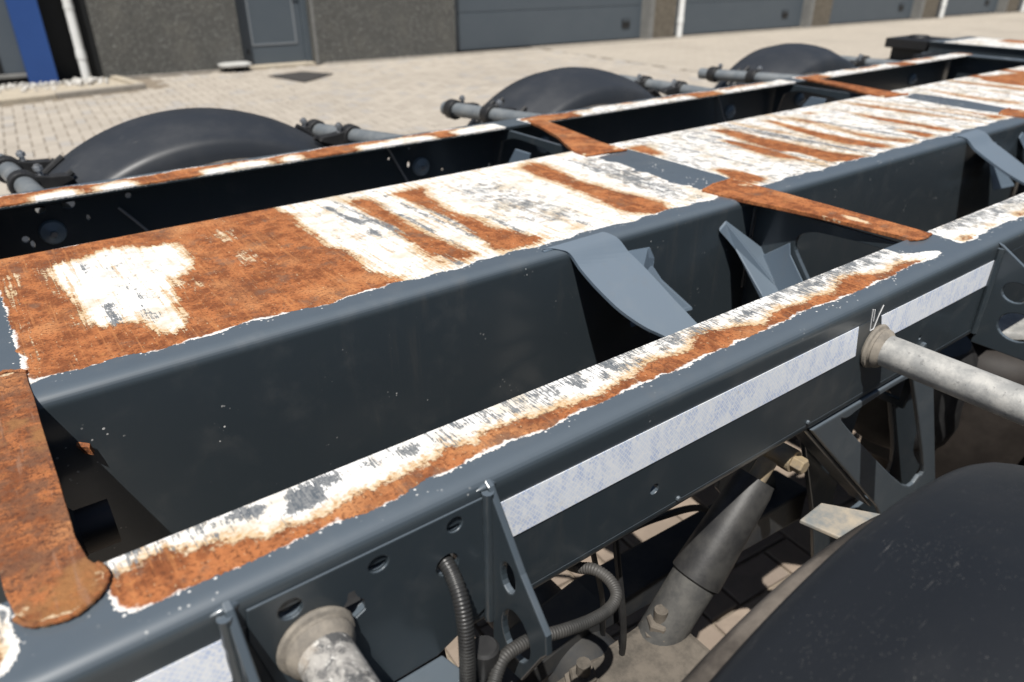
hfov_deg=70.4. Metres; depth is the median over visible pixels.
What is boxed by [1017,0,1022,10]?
garage door
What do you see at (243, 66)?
step
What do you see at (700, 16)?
garage door
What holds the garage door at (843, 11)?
in the warehouse
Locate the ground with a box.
[0,47,870,666]
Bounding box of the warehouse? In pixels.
[0,0,1023,86]
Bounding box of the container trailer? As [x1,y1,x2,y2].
[0,34,1023,681]
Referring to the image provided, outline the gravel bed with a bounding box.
[0,77,126,98]
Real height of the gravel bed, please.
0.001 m
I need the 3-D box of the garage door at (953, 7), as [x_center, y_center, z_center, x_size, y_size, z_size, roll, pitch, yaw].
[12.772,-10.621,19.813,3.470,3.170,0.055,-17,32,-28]
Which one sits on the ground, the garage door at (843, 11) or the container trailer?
the container trailer
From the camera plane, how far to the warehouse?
11.49 m
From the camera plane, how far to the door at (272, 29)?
11.12 m
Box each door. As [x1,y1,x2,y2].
[239,0,305,64]
[455,0,643,51]
[674,0,804,35]
[829,0,914,24]
[935,0,999,16]
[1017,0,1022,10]
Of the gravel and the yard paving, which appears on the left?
the gravel
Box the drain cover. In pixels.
[268,71,332,82]
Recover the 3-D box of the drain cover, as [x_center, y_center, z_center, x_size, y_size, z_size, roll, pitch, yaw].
[-2.894,-3.754,10.289,0.853,0.014,0.721,22,35,35]
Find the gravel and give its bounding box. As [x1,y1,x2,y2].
[0,77,109,92]
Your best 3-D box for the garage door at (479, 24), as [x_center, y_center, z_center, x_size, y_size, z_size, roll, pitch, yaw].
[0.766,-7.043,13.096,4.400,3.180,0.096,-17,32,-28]
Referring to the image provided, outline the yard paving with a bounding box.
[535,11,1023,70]
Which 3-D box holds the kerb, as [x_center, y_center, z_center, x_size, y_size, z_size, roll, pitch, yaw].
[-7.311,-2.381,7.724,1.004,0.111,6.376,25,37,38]
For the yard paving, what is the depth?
14.44 m
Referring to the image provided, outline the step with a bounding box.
[218,61,251,72]
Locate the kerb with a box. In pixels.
[0,75,146,105]

